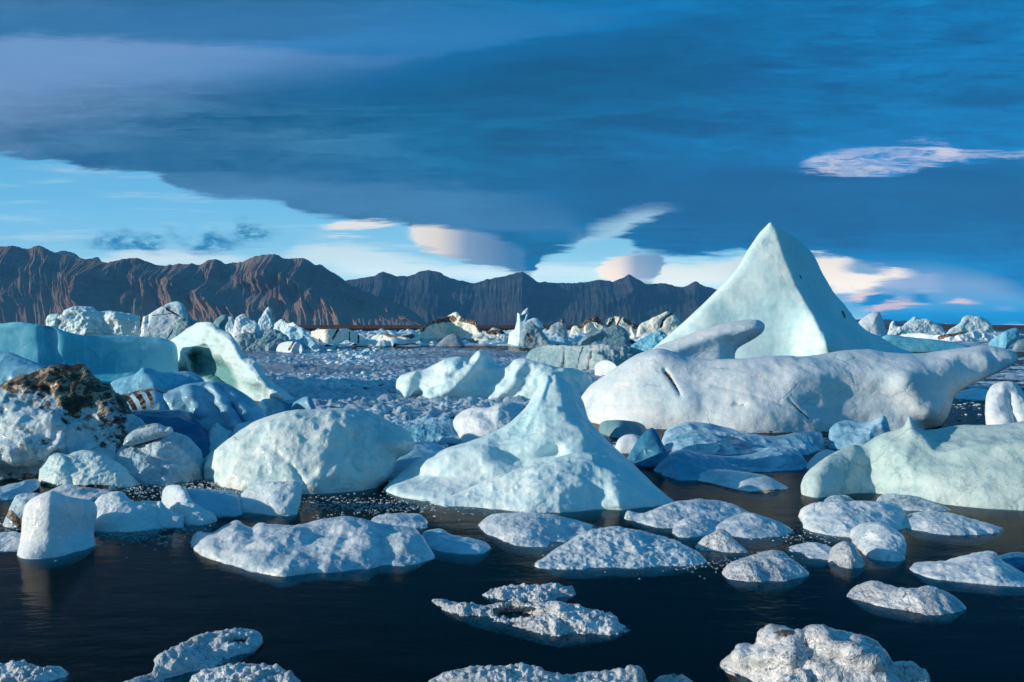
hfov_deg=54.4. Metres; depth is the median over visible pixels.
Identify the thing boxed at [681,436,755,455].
ice floe
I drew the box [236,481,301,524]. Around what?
ice floe
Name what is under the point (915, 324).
iceberg
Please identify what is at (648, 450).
ice chunk
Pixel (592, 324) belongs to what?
iceberg
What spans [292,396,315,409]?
iceberg
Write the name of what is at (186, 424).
iceberg
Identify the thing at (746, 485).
ice floe
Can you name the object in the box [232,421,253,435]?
ice chunk
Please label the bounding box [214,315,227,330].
ice chunk
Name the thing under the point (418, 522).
ice floe
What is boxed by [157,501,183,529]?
ice floe
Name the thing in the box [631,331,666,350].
iceberg
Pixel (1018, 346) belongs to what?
iceberg
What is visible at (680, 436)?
ice floe
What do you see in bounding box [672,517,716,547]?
ice floe
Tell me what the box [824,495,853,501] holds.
ice floe
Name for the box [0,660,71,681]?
ice floe
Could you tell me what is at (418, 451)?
ice floe
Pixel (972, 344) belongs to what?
brash ice
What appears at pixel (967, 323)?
iceberg
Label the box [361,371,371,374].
ice chunk
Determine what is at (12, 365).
iceberg
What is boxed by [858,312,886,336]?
iceberg
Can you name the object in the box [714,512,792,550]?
ice floe
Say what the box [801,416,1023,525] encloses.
iceberg
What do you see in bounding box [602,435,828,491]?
brash ice
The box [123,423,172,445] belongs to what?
ice chunk
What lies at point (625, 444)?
ice chunk
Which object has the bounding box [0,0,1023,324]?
sky
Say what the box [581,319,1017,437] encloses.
long iceberg
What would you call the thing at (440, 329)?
iceberg
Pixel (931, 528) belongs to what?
ice floe
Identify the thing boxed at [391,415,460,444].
iceberg
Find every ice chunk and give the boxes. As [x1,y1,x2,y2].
[114,432,202,495]
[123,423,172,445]
[208,422,232,452]
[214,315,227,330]
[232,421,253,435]
[324,346,335,349]
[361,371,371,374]
[599,420,646,439]
[615,434,639,454]
[627,428,667,467]
[806,449,835,470]
[828,415,889,450]
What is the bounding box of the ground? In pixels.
[298,325,1023,327]
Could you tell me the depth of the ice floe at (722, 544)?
11.08 m
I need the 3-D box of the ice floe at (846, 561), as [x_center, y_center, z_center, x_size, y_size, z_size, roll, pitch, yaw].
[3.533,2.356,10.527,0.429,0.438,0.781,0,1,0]
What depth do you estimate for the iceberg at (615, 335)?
111.83 m
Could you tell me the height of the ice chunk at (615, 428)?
0.594 m
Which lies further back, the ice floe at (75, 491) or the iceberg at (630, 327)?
the iceberg at (630, 327)
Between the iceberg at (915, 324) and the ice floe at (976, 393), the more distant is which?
the iceberg at (915, 324)
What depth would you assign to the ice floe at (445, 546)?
11.08 m
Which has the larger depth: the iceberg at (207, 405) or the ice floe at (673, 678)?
the iceberg at (207, 405)
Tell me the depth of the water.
29.25 m
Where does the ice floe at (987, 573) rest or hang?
on the water
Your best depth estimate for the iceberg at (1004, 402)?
23.63 m
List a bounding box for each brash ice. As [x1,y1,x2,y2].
[241,348,603,421]
[305,328,651,345]
[320,339,1023,350]
[387,442,463,481]
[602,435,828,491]
[966,357,1023,405]
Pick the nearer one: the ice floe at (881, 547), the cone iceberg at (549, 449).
the ice floe at (881, 547)
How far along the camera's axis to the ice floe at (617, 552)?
10.51 m
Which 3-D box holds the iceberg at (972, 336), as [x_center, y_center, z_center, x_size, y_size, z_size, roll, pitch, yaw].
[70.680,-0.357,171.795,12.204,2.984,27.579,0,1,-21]
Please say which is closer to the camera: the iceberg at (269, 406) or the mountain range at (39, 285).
the iceberg at (269, 406)
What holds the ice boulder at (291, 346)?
on the water
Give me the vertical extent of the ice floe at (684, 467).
0.816 m
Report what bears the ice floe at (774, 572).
on the water
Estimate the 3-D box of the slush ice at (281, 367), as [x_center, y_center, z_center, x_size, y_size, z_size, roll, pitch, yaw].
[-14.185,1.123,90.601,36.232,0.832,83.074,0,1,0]
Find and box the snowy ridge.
[54,251,101,261]
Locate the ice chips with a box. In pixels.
[0,399,984,579]
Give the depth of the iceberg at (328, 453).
15.38 m
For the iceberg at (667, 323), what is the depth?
161.87 m
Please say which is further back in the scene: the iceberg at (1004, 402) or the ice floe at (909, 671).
the iceberg at (1004, 402)
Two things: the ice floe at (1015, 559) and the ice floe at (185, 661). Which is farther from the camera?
the ice floe at (1015, 559)
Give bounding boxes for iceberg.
[0,322,177,382]
[0,352,47,383]
[0,363,146,493]
[38,450,140,494]
[46,306,140,335]
[110,368,204,394]
[122,381,266,431]
[132,409,209,458]
[140,301,187,338]
[165,318,197,339]
[170,322,294,400]
[203,408,414,508]
[225,316,234,334]
[232,314,259,341]
[237,329,289,351]
[258,307,273,337]
[258,398,293,415]
[273,319,319,351]
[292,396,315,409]
[311,328,371,344]
[371,312,507,342]
[383,375,673,522]
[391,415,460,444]
[396,351,591,400]
[436,334,464,345]
[453,402,524,442]
[508,308,543,345]
[520,323,552,347]
[525,344,643,369]
[549,318,567,338]
[570,316,604,335]
[572,325,630,346]
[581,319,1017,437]
[604,316,637,338]
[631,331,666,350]
[636,311,680,336]
[653,222,913,358]
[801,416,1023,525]
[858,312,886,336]
[882,335,970,351]
[887,316,945,334]
[899,331,998,341]
[946,315,1023,334]
[985,381,1023,424]
[988,328,1019,348]
[1012,340,1023,351]
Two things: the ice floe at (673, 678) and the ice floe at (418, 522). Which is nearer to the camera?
the ice floe at (673, 678)
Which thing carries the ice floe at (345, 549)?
on the water
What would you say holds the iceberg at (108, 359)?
on the water
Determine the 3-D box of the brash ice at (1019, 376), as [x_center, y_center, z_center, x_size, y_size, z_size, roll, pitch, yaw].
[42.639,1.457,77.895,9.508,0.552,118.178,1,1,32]
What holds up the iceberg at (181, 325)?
on the water
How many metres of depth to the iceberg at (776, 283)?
34.23 m
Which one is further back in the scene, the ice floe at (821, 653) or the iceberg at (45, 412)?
the iceberg at (45, 412)
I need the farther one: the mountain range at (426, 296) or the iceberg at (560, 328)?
the mountain range at (426, 296)
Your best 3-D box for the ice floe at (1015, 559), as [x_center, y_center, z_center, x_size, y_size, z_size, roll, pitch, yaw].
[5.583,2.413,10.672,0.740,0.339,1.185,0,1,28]
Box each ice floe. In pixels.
[0,479,39,511]
[0,531,20,553]
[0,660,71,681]
[2,493,39,530]
[50,483,111,501]
[94,491,165,544]
[124,627,262,681]
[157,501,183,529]
[162,485,218,536]
[187,488,242,518]
[189,662,300,681]
[190,516,435,588]
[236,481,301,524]
[371,513,427,534]
[389,442,444,480]
[422,528,491,565]
[428,662,647,681]
[431,599,630,649]
[476,512,602,558]
[482,582,575,603]
[533,526,707,580]
[624,499,749,538]
[654,447,806,489]
[654,674,692,681]
[662,422,825,456]
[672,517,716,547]
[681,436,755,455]
[695,529,747,564]
[696,469,787,499]
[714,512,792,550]
[716,624,901,681]
[722,550,809,593]
[779,667,812,681]
[786,542,830,571]
[798,501,906,544]
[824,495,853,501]
[827,541,866,580]
[847,580,966,626]
[850,522,906,572]
[876,493,951,514]
[889,661,930,681]
[904,511,1004,546]
[909,551,1023,598]
[954,388,987,399]
[999,552,1023,571]
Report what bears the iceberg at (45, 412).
on the water
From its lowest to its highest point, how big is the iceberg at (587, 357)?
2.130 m
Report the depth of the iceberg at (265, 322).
117.77 m
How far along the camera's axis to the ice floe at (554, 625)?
8.28 m
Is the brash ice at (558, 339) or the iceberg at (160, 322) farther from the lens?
the brash ice at (558, 339)
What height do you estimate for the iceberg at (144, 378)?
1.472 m
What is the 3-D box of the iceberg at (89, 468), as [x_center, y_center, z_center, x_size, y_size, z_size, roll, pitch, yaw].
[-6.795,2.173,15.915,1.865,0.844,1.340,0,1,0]
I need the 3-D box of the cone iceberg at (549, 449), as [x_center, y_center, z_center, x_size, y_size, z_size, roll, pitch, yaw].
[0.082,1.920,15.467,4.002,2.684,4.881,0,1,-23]
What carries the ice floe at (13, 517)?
on the water
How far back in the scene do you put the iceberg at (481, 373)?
34.10 m
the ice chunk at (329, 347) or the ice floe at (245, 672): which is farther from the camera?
the ice chunk at (329, 347)
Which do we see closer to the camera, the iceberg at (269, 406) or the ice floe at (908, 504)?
the ice floe at (908, 504)
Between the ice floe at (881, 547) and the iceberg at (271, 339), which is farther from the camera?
the iceberg at (271, 339)
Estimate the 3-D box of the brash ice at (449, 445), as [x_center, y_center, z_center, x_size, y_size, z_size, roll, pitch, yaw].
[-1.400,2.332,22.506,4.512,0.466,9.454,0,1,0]
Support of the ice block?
on the water
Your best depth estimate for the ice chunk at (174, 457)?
16.06 m
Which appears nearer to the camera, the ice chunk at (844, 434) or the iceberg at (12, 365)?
the ice chunk at (844, 434)
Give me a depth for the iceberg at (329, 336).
130.09 m
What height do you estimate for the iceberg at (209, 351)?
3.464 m
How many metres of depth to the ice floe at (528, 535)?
11.85 m
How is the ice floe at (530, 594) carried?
on the water
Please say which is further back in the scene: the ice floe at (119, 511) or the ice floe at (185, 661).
the ice floe at (119, 511)
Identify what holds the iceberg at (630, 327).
on the water
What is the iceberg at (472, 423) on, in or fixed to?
on the water
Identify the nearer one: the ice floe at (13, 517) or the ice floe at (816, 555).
the ice floe at (816, 555)
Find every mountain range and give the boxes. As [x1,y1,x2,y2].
[0,245,425,324]
[346,270,958,324]
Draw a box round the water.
[0,328,1023,681]
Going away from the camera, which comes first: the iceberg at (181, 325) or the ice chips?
the ice chips
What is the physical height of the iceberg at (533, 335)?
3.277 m
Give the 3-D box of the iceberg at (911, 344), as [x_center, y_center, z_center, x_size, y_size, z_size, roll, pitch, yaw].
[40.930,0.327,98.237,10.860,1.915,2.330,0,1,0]
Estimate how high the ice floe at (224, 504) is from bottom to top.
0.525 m
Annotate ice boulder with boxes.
[276,341,303,353]
[595,360,616,375]
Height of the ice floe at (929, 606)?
0.415 m
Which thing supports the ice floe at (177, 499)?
on the water
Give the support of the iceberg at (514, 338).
on the water
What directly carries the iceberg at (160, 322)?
on the water
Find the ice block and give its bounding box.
[17,491,96,569]
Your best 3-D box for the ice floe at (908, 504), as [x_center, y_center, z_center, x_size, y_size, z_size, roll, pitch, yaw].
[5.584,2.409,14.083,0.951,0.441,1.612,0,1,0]
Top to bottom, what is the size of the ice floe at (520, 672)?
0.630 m
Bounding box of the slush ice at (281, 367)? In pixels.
[242,347,527,373]
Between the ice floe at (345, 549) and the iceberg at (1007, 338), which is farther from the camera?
the iceberg at (1007, 338)
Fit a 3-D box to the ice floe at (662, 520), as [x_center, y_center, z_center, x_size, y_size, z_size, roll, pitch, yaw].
[2.406,2.461,13.140,2.036,0.666,1.531,-1,1,-32]
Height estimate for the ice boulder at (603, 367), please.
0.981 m
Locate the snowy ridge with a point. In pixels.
(73, 255)
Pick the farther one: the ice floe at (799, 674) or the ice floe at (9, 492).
the ice floe at (9, 492)
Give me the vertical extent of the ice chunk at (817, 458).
0.453 m
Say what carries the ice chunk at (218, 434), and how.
on the water
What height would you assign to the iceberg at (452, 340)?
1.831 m
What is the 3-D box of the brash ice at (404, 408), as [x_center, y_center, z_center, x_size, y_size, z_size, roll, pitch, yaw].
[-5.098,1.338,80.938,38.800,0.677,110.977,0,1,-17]
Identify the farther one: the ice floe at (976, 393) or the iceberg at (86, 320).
the iceberg at (86, 320)
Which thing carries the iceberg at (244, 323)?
on the water
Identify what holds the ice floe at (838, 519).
on the water
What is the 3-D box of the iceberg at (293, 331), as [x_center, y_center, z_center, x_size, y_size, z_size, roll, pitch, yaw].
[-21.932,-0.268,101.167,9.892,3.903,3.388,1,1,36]
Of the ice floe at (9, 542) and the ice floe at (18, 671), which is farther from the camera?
the ice floe at (9, 542)
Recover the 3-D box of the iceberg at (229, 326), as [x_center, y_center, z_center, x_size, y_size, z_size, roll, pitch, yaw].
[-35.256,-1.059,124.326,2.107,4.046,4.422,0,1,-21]
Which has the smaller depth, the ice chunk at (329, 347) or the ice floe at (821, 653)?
the ice floe at (821, 653)
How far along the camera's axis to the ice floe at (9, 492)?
14.79 m
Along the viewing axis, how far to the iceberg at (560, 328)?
142.05 m

